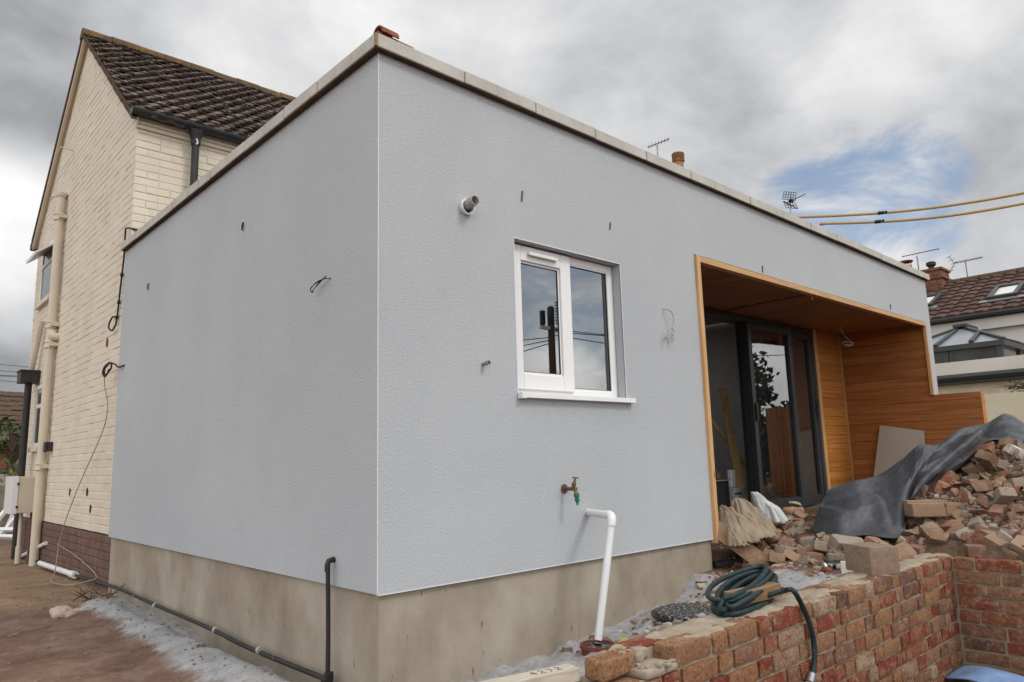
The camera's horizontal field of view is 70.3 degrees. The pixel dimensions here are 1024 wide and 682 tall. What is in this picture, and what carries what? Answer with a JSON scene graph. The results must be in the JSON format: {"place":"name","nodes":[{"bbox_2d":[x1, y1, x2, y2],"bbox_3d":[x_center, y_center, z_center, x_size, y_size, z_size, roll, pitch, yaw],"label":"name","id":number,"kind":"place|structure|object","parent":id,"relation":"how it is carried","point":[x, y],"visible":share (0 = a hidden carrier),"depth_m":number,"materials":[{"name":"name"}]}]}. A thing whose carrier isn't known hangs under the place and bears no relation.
{"place":"outdoors","nodes":[
{"label":"outdoors","id":0,"kind":"place"},
{"bbox_2d":[0,437,1023,681],"bbox_3d":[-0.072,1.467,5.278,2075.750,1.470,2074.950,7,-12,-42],"label":"ground","id":1,"kind":"structure","parent":0,"point":[166,659],"depth_m":4.38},
{"bbox_2d":[0,522,13,538],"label":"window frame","id":2,"kind":"object","parent":1,"relation":"on","point":[3,535],"visible":0.07,"depth_m":12.12,"materials":[{"name":"white plastic"}]},
{"bbox_2d":[0,510,13,531],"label":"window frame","id":3,"kind":"object","parent":2,"relation":"on","point":[7,528],"visible":0.15,"depth_m":12.35,"materials":[{"name":"white plastic"}]},
{"bbox_2d":[0,467,17,532],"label":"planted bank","id":4,"kind":"structure","parent":1,"relation":"on","point":[5,518],"depth_m":13.39,"materials":[{"name":"plant"}]},
{"bbox_2d":[0,416,21,472],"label":"tree","id":5,"kind":"object","parent":1,"relation":"on","point":[12,442],"visible":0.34,"depth_m":17.06,"materials":[{"name":"green plant"}]},
{"bbox_2d":[0,391,23,472],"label":"outbuilding","id":6,"kind":"structure","parent":1,"relation":"on","point":[11,404],"depth_m":20.96,"materials":[{"name":"brick"}]},
{"bbox_2d":[14,513,22,563],"bbox_3d":[-5.964,2.384,8.797,0.061,0.599,0.064,7,-12,-42],"label":"service pipe","id":7,"kind":"object","parent":1,"relation":"on","point":[18,550],"visible":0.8,"depth_m":8.78,"materials":[{"name":"beige paint"}]},
{"bbox_2d":[26,513,31,563],"bbox_3d":[-5.830,2.378,8.785,0.030,0.599,0.030,-6,-10,25],"label":"service duct","id":8,"kind":"object","parent":1,"relation":"on","point":[29,538],"visible":0.74,"depth_m":8.77,"materials":[{"name":"brown paint"}]},
{"bbox_2d":[37,561,78,578],"bbox_3d":[-4.820,2.405,7.686,0.070,0.071,1.551,7,-13,-43],"label":"plastic pipe","id":9,"kind":"object","parent":1,"relation":"on","point":[68,573],"visible":0.96,"depth_m":7.51,"materials":[{"name":"white plastic"}]},
{"bbox_2d":[48,602,89,616],"bbox_3d":[-3.290,2.016,5.431,0.292,0.095,0.192,7,-12,-42],"label":"rag","id":10,"kind":"object","parent":1,"relation":"on","point":[62,611],"visible":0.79,"depth_m":5.38,"materials":[{"name":"fabric"}]},
{"bbox_2d":[73,583,124,602],"bbox_3d":[-3.404,2.055,5.976,0.354,0.131,0.326,7,-12,-42],"label":"dead twig","id":11,"kind":"object","parent":1,"relation":"on","point":[85,597],"visible":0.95,"depth_m":5.91,"materials":[{"name":"brown plant"}]},
{"bbox_2d":[0,581,277,681],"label":"soil stones","id":12,"kind":"object","parent":1,"relation":"on","point":[144,636],"visible":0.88,"depth_m":4.55,"materials":[{"name":"gravel"}]},
{"bbox_2d":[21,28,295,591],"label":"brick house","id":13,"kind":"structure","parent":1,"relation":"on","point":[146,135],"depth_m":8.01,"materials":[{"name":"brick"}]},
{"bbox_2d":[3,476,34,513],"bbox_3d":[-5.982,1.878,8.898,0.320,0.440,0.468,7,-12,-42],"label":"meter box","id":14,"kind":"object","parent":13,"relation":"attached to","point":[19,495],"visible":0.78,"depth_m":8.72,"materials":[{"name":"beige paint"}]},
{"bbox_2d":[3,476,18,513],"bbox_3d":[-6.077,1.867,8.818,0.070,0.440,0.460,7,-12,-42],"label":"door","id":15,"kind":"structure","parent":14,"relation":"in","point":[11,487],"depth_m":8.67,"materials":[{"name":"white plastic"}]},
{"bbox_2d":[11,369,40,558],"bbox_3d":[-6.366,1.582,9.429,0.230,2.405,0.280,7,-12,-42],"label":"rainwater pipe","id":16,"kind":"object","parent":13,"relation":"attached to","point":[28,378],"visible":0.87,"depth_m":9.46,"materials":[{"name":"black paint"}]},
{"bbox_2d":[28,385,41,451],"bbox_3d":[-6.144,1.003,9.441,0.110,0.860,0.540,7,-12,-42],"label":"window","id":17,"kind":"structure","parent":13,"relation":"in","point":[39,388],"depth_m":9.48,"materials":[{"name":"white plastic"}]},
{"bbox_2d":[28,320,44,369],"bbox_3d":[-6.303,0.066,9.636,0.363,0.669,0.072,-10,-12,41],"label":"overflow pipe","id":18,"kind":"object","parent":13,"relation":"attached to","point":[36,346],"visible":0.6,"depth_m":9.61,"materials":[{"name":"beige paint"}]},
{"bbox_2d":[26,232,53,309],"bbox_3d":[-6.359,-0.967,9.819,0.270,0.960,0.880,7,-12,-42],"label":"window","id":19,"kind":"structure","parent":13,"relation":"in","point":[46,251],"depth_m":9.87,"materials":[{"name":"white plastic"}]},
{"bbox_2d":[28,192,67,565],"bbox_3d":[-5.646,0.384,8.897,0.232,4.600,0.135,-5,-10,23],"label":"soil pipe","id":20,"kind":"object","parent":13,"relation":"attached to","point":[50,346],"visible":0.98,"depth_m":8.88,"materials":[{"name":"beige paint"}]},
{"bbox_2d":[43,442,52,451],"bbox_3d":[-5.522,1.262,8.648,0.085,0.120,0.100,7,-12,-42],"label":"junction box","id":21,"kind":"object","parent":13,"relation":"attached to","point":[47,446],"visible":1,"depth_m":8.61,"materials":[{"name":"black plastic"}]},
{"bbox_2d":[108,227,136,330],"bbox_3d":[-3.691,-0.589,6.959,0.527,0.968,0.218,-4,-9,13],"label":"clipped cable","id":22,"kind":"object","parent":13,"relation":"attached to","point":[119,301],"visible":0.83,"depth_m":6.95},
{"bbox_2d":[671,151,684,166],"bbox_3d":[4.355,-3.549,18.465,1.177,3.048,1.024,7,-12,-42],"label":"chimney stack","id":23,"kind":"object","parent":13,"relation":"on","point":[676,155],"visible":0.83,"depth_m":19.10,"materials":[{"name":"brick"}]},
{"bbox_2d":[108,32,987,681],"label":"extension building","id":24,"kind":"structure","parent":1,"relation":"on","point":[388,440],"depth_m":4.33,"materials":[{"name":"paint"}]},
{"bbox_2d":[50,362,124,584],"bbox_3d":[-4.278,1.304,7.120,0.231,2.041,2.303,7,-12,-42],"label":"hanging cable","id":25,"kind":"object","parent":24,"relation":"hanging from","point":[104,375],"visible":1,"depth_m":6.86,"materials":[{"name":"rubber"}]},
{"bbox_2d":[35,557,335,681],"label":"black pipe","id":26,"kind":"object","parent":24,"relation":"attached to","point":[327,676],"visible":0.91,"depth_m":3.79,"materials":[{"name":"plastic"}]},
{"bbox_2d":[372,25,413,48],"bbox_3d":[-0.708,-1.807,4.333,0.263,0.066,0.106,7,-12,-42],"label":"ridge tile","id":27,"kind":"object","parent":24,"relation":"on","point":[384,31],"visible":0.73,"depth_m":4.28,"materials":[{"name":"ceramic"}]},
{"bbox_2d":[459,195,478,214],"bbox_3d":[-0.221,-0.716,3.841,0.088,0.088,0.088,7,-12,-42],"label":"flue terminal","id":28,"kind":"object","parent":24,"relation":"attached to","point":[467,206],"visible":1,"depth_m":3.83,"materials":[{"name":"white plastic"}]},
{"bbox_2d":[561,477,579,504],"bbox_3d":[0.330,0.833,4.042,0.053,0.154,0.111,7,-12,-42],"label":"garden tap","id":29,"kind":"object","parent":24,"relation":"attached to","point":[565,488],"visible":1,"depth_m":4.03,"materials":[{"name":"gold metal"}]},
{"bbox_2d":[513,237,635,402],"bbox_3d":[0.351,-0.087,4.372,0.984,0.909,0.172,7,-12,-42],"label":"window","id":30,"kind":"structure","parent":24,"relation":"in","point":[534,385],"depth_m":4.34,"materials":[{"name":"white plastic"}]},
{"bbox_2d":[585,509,615,640],"bbox_3d":[0.494,1.254,3.973,0.154,0.646,0.396,-2,-9,0],"label":"waste pipe","id":31,"kind":"object","parent":24,"relation":"attached to","point":[609,516],"visible":1,"depth_m":3.83,"materials":[{"name":"plastic"}]},
{"bbox_2d":[718,388,747,500],"bbox_3d":[2.500,1.171,8.235,0.090,1.377,1.066,-3,-9,8],"label":"timber stud","id":32,"kind":"object","parent":24,"relation":"on","point":[731,439],"visible":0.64,"depth_m":8.26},
{"bbox_2d":[729,487,748,505],"bbox_3d":[2.340,1.680,7.768,0.330,0.226,0.273,7,-12,-42],"label":"carton","id":33,"kind":"object","parent":24,"relation":"on","point":[738,492],"visible":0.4,"depth_m":7.63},
{"bbox_2d":[727,470,735,487],"bbox_3d":[2.353,1.472,7.774,0.120,0.184,0.060,7,-12,-42],"label":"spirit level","id":34,"kind":"object","parent":33,"relation":"on","point":[731,476],"visible":0.98,"depth_m":7.73,"materials":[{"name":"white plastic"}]},
{"bbox_2d":[711,417,771,497],"bbox_3d":[2.589,1.296,8.397,0.772,1.172,0.100,-3,-9,12],"label":"timber stud","id":35,"kind":"object","parent":24,"relation":"on","point":[724,437],"depth_m":8.40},
{"bbox_2d":[704,307,826,509],"bbox_3d":[2.148,0.726,7.231,3.840,2.061,0.255,7,-12,-42],"label":"sliding door","id":36,"kind":"structure","parent":24,"relation":"in","point":[745,326],"depth_m":7.95,"materials":[{"name":"metal"}]},
{"bbox_2d":[782,191,804,213],"bbox_3d":[8.530,-3.679,21.776,0.694,1.767,0.519,-6,-10,28],"label":"television aerial","id":37,"kind":"object","parent":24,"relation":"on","point":[790,200],"visible":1,"depth_m":21.92,"materials":[{"name":"metal"}]},
{"bbox_2d":[580,639,614,655],"bbox_3d":[0.442,1.604,3.726,0.184,0.098,0.184,7,-12,-42],"label":"gully","id":38,"kind":"object","parent":1,"relation":"on","point":[588,646],"visible":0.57,"depth_m":3.72,"materials":[{"name":"plastic"}]},
{"bbox_2d":[651,603,711,623],"bbox_3d":[0.977,1.489,3.906,0.450,0.085,0.450,7,-12,-42],"label":"gravel pile","id":39,"kind":"object","parent":1,"relation":"on","point":[666,613],"visible":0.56,"depth_m":3.88,"materials":[{"name":"gravel"}]},
{"bbox_2d":[712,558,742,568],"bbox_3d":[1.527,1.559,5.084,0.265,0.062,0.060,1,-10,-18],"label":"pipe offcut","id":40,"kind":"object","parent":1,"relation":"on","point":[728,563],"visible":0.52,"depth_m":5.05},
{"bbox_2d":[713,521,767,564],"bbox_3d":[1.584,1.416,4.950,0.486,0.420,0.061,-5,-10,19],"label":"leaning plank","id":41,"kind":"object","parent":1,"relation":"on","point":[752,554],"visible":0.36,"depth_m":4.93,"materials":[{"name":"wood"}]},
{"bbox_2d":[718,497,778,546],"bbox_3d":[1.748,1.289,5.245,0.348,0.313,0.835,-8,-11,33],"label":"dust sheet","id":42,"kind":"object","parent":41,"relation":"on","point":[745,522],"visible":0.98,"depth_m":5.03,"materials":[{"name":"fabric"}]},
{"bbox_2d":[750,492,788,524],"bbox_3d":[2.047,1.320,5.759,0.270,0.255,0.293,7,-12,-42],"label":"rubble sack","id":43,"kind":"object","parent":1,"relation":"on","point":[774,513],"visible":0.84,"depth_m":5.69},
{"bbox_2d":[763,526,781,544],"bbox_3d":[2.006,1.507,5.627,0.210,0.142,0.162,7,-12,-42],"label":"stone","id":44,"kind":"object","parent":1,"relation":"on","point":[768,541],"visible":0.3,"depth_m":5.54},
{"bbox_2d":[768,551,785,563],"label":"broken brick","id":45,"kind":"object","parent":1,"relation":"on","point":[775,557],"visible":0.79,"depth_m":4.78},
{"bbox_2d":[774,545,796,552],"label":"brick","id":46,"kind":"object","parent":1,"relation":"on","point":[780,548],"visible":0.37,"depth_m":4.88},
{"bbox_2d":[778,537,796,546],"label":"broken brick","id":47,"kind":"object","parent":1,"relation":"on","point":[785,541],"visible":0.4,"depth_m":5.13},
{"bbox_2d":[784,549,800,560],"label":"broken brick","id":48,"kind":"object","parent":1,"relation":"on","point":[791,555],"visible":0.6,"depth_m":4.81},
{"bbox_2d":[563,445,1023,652],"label":"rubble crumbs","id":49,"kind":"object","parent":1,"relation":"on","point":[817,568],"visible":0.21,"depth_m":4.65,"materials":[{"name":"brick"}]},
{"bbox_2d":[807,552,823,561],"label":"broken brick","id":50,"kind":"object","parent":49,"relation":"on","point":[818,556],"visible":0.59,"depth_m":4.68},
{"bbox_2d":[919,522,942,538],"bbox_3d":[2.642,1.228,4.531,0.100,0.064,0.207,-15,30,-1],"label":"brick","id":51,"kind":"object","parent":49,"relation":"on","point":[924,530],"visible":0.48,"depth_m":4.57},
{"bbox_2d":[934,480,954,493],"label":"broken brick","id":52,"kind":"object","parent":49,"relation":"on","point":[938,486],"visible":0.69,"depth_m":5.03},
{"bbox_2d":[961,463,977,473],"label":"broken brick","id":53,"kind":"object","parent":49,"relation":"on","point":[968,468],"visible":0.93,"depth_m":5.30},
{"bbox_2d":[966,516,984,528],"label":"broken brick","id":54,"kind":"object","parent":49,"relation":"on","point":[975,521],"visible":0.66,"depth_m":4.63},
{"bbox_2d":[976,493,987,506],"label":"broken brick","id":55,"kind":"object","parent":49,"relation":"on","point":[981,498],"visible":1,"depth_m":4.72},
{"bbox_2d":[976,443,995,453],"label":"broken brick","id":56,"kind":"object","parent":49,"relation":"on","point":[987,447],"visible":0.48,"depth_m":5.28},
{"bbox_2d":[987,504,1005,518],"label":"broken brick","id":57,"kind":"object","parent":49,"relation":"on","point":[996,509],"visible":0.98,"depth_m":4.63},
{"bbox_2d":[995,529,1012,541],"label":"broken brick","id":58,"kind":"object","parent":49,"relation":"on","point":[1002,534],"visible":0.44,"depth_m":4.24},
{"bbox_2d":[1008,452,1018,460],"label":"broken brick","id":59,"kind":"object","parent":49,"relation":"on","point":[1014,456],"visible":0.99,"depth_m":5.12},
{"bbox_2d":[1003,443,1023,458],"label":"plaster fragment","id":60,"kind":"object","parent":59,"relation":"on","point":[1009,448],"visible":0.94,"depth_m":5.12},
{"bbox_2d":[1007,511,1022,520],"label":"broken brick","id":61,"kind":"object","parent":49,"relation":"on","point":[1012,515],"visible":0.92,"depth_m":4.56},
{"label":"broken brick","id":62,"kind":"object","parent":49,"relation":"on","visible":0},
{"bbox_2d":[927,470,957,492],"bbox_3d":[3.043,1.019,5.164,0.235,0.074,0.114,-42,-12,-1],"label":"brick","id":63,"kind":"object","parent":62,"relation":"on","point":[947,476],"visible":0.59,"depth_m":5.12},
{"bbox_2d":[782,506,805,516],"bbox_3d":[2.394,1.465,6.179,0.239,0.109,0.136,7,-12,-42],"label":"rubble lump","id":64,"kind":"object","parent":1,"relation":"on","point":[789,511],"visible":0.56,"depth_m":6.11,"materials":[{"name":"stone"}]},
{"bbox_2d":[790,525,804,536],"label":"broken brick","id":65,"kind":"object","parent":1,"relation":"on","point":[798,530],"visible":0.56,"depth_m":5.53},
{"bbox_2d":[578,553,1023,681],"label":"brick wall","id":66,"kind":"structure","parent":1,"relation":"on","point":[931,617],"depth_m":3.45,"materials":[{"name":"brick"}]},
{"bbox_2d":[480,664,579,681],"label":"lintel","id":67,"kind":"structure","parent":66,"relation":"on","point":[565,673],"depth_m":2.29,"materials":[{"name":"beige concrete"}]},
{"bbox_2d":[585,648,634,681],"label":"loose brick","id":68,"kind":"object","parent":66,"relation":"on","point":[609,665],"visible":0.99,"depth_m":2.32,"materials":[{"name":"brick"}]},
{"bbox_2d":[724,582,781,605],"bbox_3d":[1.006,1.053,3.025,0.325,0.055,0.060,6,-12,-38],"label":"timber offcut","id":69,"kind":"object","parent":66,"relation":"on","point":[767,587],"visible":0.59,"depth_m":3.03,"materials":[{"name":"wood"}]},
{"bbox_2d":[705,564,816,681],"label":"garden hose","id":70,"kind":"object","parent":66,"relation":"on","point":[747,579],"visible":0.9,"depth_m":3.00,"materials":[{"name":"rubber"}]},
{"bbox_2d":[844,542,900,574],"bbox_3d":[1.900,1.147,3.842,0.175,0.145,0.219,0,-9,-11],"label":"concrete block","id":71,"kind":"object","parent":66,"relation":"on","point":[870,558],"depth_m":3.75,"materials":[{"name":"concrete"}]},
{"bbox_2d":[909,544,927,554],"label":"broken brick","id":72,"kind":"object","parent":66,"relation":"on","point":[919,549],"visible":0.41,"depth_m":4.43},
{"bbox_2d":[961,544,986,556],"bbox_3d":[2.776,1.228,4.266,0.218,0.068,0.105,-4,-7,12],"label":"brick","id":73,"kind":"object","parent":66,"relation":"on","point":[974,550],"visible":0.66,"depth_m":4.23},
{"bbox_2d":[960,533,981,543],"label":"broken brick","id":74,"kind":"object","parent":73,"relation":"on","point":[968,538],"visible":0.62,"depth_m":4.31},
{"bbox_2d":[982,534,1018,559],"bbox_3d":[2.841,1.197,4.200,0.093,0.062,0.198,-6,23,-26],"label":"brick","id":75,"kind":"object","parent":66,"relation":"on","point":[991,539],"visible":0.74,"depth_m":4.21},
{"bbox_2d":[1008,535,1023,553],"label":"brick","id":76,"kind":"object","parent":66,"relation":"on","point":[1017,542],"visible":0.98,"depth_m":4.12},
{"bbox_2d":[794,544,817,555],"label":"brick","id":77,"kind":"object","parent":1,"relation":"on","point":[801,551],"visible":0.49,"depth_m":4.85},
{"bbox_2d":[801,535,815,546],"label":"broken brick","id":78,"kind":"object","parent":1,"relation":"on","point":[807,540],"visible":0.57,"depth_m":5.15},
{"bbox_2d":[815,540,828,552],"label":"broken brick","id":79,"kind":"object","parent":1,"relation":"on","point":[820,546],"visible":0.74,"depth_m":4.80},
{"bbox_2d":[819,560,839,569],"bbox_3d":[1.978,1.387,4.474,0.164,0.065,0.066,2,-10,-18],"label":"drink can","id":80,"kind":"object","parent":1,"relation":"on","point":[833,564],"visible":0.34,"depth_m":4.45,"materials":[{"name":"metal"}]},
{"bbox_2d":[821,536,842,553],"bbox_3d":[2.110,1.375,4.773,0.064,0.095,0.200,-15,18,-2],"label":"brick","id":81,"kind":"object","parent":1,"relation":"on","point":[826,539],"visible":0.38,"depth_m":4.78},
{"bbox_2d":[826,553,844,560],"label":"brick","id":82,"kind":"object","parent":1,"relation":"on","point":[835,556],"visible":0.34,"depth_m":4.50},
{"bbox_2d":[829,535,863,550],"bbox_3d":[2.204,1.329,4.755,0.229,0.072,0.111,9,18,-9],"label":"brick","id":83,"kind":"object","parent":1,"relation":"on","point":[837,541],"visible":0.48,"depth_m":4.74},
{"bbox_2d":[863,536,884,542],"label":"broken brick","id":84,"kind":"object","parent":1,"relation":"on","point":[871,539],"visible":0.21,"depth_m":4.63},
{"bbox_2d":[874,425,924,475],"bbox_3d":[4.480,1.404,8.460,0.127,0.855,0.625,7,-12,-42],"label":"leaning board","id":85,"kind":"object","parent":1,"relation":"on","point":[895,445],"visible":0.49,"depth_m":8.51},
{"bbox_2d":[896,541,916,556],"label":"brick","id":86,"kind":"object","parent":1,"relation":"on","point":[905,548],"visible":0.33,"depth_m":4.41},
{"bbox_2d":[921,517,937,524],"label":"brick","id":87,"kind":"object","parent":1,"relation":"on","point":[925,520],"visible":0.27,"depth_m":4.83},
{"bbox_2d":[902,499,964,516],"bbox_3d":[2.874,1.123,4.901,0.445,0.104,0.204,-2,-9,1],"label":"brick block","id":88,"kind":"object","parent":87,"relation":"on","point":[930,508],"depth_m":4.81,"materials":[{"name":"brick"}]},
{"bbox_2d":[928,530,950,543],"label":"broken brick","id":89,"kind":"object","parent":1,"relation":"on","point":[936,537],"visible":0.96,"depth_m":4.42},
{"bbox_2d":[940,520,964,531],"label":"broken brick","id":90,"kind":"object","parent":1,"relation":"on","point":[946,526],"visible":0.34,"depth_m":4.62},
{"bbox_2d":[949,527,971,540],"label":"broken brick","id":91,"kind":"object","parent":1,"relation":"on","point":[956,534],"visible":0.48,"depth_m":4.45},
{"bbox_2d":[960,488,973,503],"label":"broken brick","id":92,"kind":"object","parent":1,"relation":"on","point":[967,496],"visible":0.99,"depth_m":4.81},
{"bbox_2d":[965,473,982,479],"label":"broken brick","id":93,"kind":"object","parent":1,"relation":"on","point":[970,476],"visible":0.34,"depth_m":5.21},
{"bbox_2d":[926,267,1023,342],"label":"neighbour house","id":94,"kind":"structure","parent":1,"relation":"on","point":[992,302],"depth_m":17.84,"materials":[{"name":"brown tile"}]},
{"bbox_2d":[900,260,951,290],"bbox_3d":[12.030,-1.670,21.197,0.800,1.600,1.230,7,-12,-42],"label":"chimney stack","id":95,"kind":"object","parent":94,"relation":"on","point":[939,277],"visible":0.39,"depth_m":20.73,"materials":[{"name":"brick"}]},
{"bbox_2d":[970,482,987,492],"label":"broken brick","id":96,"kind":"object","parent":1,"relation":"on","point":[979,487],"visible":0.91,"depth_m":4.81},
{"bbox_2d":[935,355,1023,393],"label":"annexe","id":97,"kind":"structure","parent":1,"relation":"on","point":[987,376],"depth_m":14.06,"materials":[{"name":"white"}]},
{"bbox_2d":[932,323,1023,363],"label":"roof lantern","id":98,"kind":"object","parent":97,"relation":"on","point":[962,342],"visible":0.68,"depth_m":14.78,"materials":[{"name":"glass"}]},
{"bbox_2d":[944,665,1023,681],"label":"plastic sheet","id":99,"kind":"object","parent":1,"relation":"on","point":[974,673],"visible":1,"depth_m":3.83,"materials":[{"name":"plastic"}]},
{"bbox_2d":[974,449,1001,471],"bbox_3d":[3.443,0.888,5.210,0.252,0.079,0.118,43,-10,-18],"label":"brick","id":100,"kind":"object","parent":1,"relation":"on","point":[987,460],"visible":0.68,"depth_m":5.16,"materials":[{"name":"brick"}]},
{"bbox_2d":[997,459,1009,468],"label":"broken brick","id":101,"kind":"object","parent":100,"relation":"on","point":[1001,464],"visible":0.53,"depth_m":5.14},
{"bbox_2d":[989,487,1016,505],"bbox_3d":[3.166,1.034,4.713,0.106,0.069,0.220,2,-44,3],"label":"brick","id":102,"kind":"object","parent":1,"relation":"on","point":[1002,495],"visible":0.67,"depth_m":4.64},
{"bbox_2d":[984,391,1023,422],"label":"garden wall","id":103,"kind":"structure","parent":1,"relation":"on","point":[1010,403],"depth_m":11.72,"materials":[{"name":"paint"}]},
{"bbox_2d":[995,379,1023,391],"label":"creeper","id":104,"kind":"object","parent":103,"relation":"attached to","point":[1015,384],"visible":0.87,"depth_m":12.39,"materials":[{"name":"green plant"}]},
{"bbox_2d":[998,437,1016,446],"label":"broken brick","id":105,"kind":"object","parent":1,"relation":"on","point":[1004,441],"visible":0.65,"depth_m":5.25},
{"bbox_2d":[1001,481,1020,493],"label":"broken brick","id":106,"kind":"object","parent":1,"relation":"on","point":[1017,488],"visible":0.41,"depth_m":4.71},
{"bbox_2d":[1010,504,1023,512],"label":"broken brick","id":107,"kind":"object","parent":1,"relation":"on","point":[1018,508],"visible":0.78,"depth_m":4.58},
{"bbox_2d":[0,0,1023,391],"label":"sky","id":108,"kind":"structure","parent":0,"point":[848,106],"materials":[{"name":"grey"}]},
{"bbox_2d":[715,472,730,511],"bbox_3d":[1.909,1.515,7.518,0.670,0.494,0.440,7,-12,-42],"label":"tool crate","id":109,"kind":"object","parent":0,"point":[722,489],"visible":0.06,"depth_m":7.49,"materials":[{"name":"plastic"}]},
{"bbox_2d":[797,192,1023,217],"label":"overhead line","id":110,"kind":"object","parent":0,"point":[919,209],"visible":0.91,"depth_m":12.77,"materials":[{"name":"rubber"}]},
{"bbox_2d":[811,414,1023,537],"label":"tarpaulin","id":111,"kind":"object","parent":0,"point":[873,506],"visible":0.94,"depth_m":5.23,"materials":[{"name":"plastic"}]},
{"bbox_2d":[819,202,1023,225],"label":"overhead line","id":112,"kind":"object","parent":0,"point":[921,218],"visible":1,"depth_m":12.55,"materials":[{"name":"rubber"}]},
{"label":"broken brick","id":113,"kind":"object","parent":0,"visible":0},
{"bbox_2d":[1002,477,1023,487],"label":"brick","id":114,"kind":"object","parent":113,"relation":"on","point":[1018,481],"visible":0.63,"depth_m":4.73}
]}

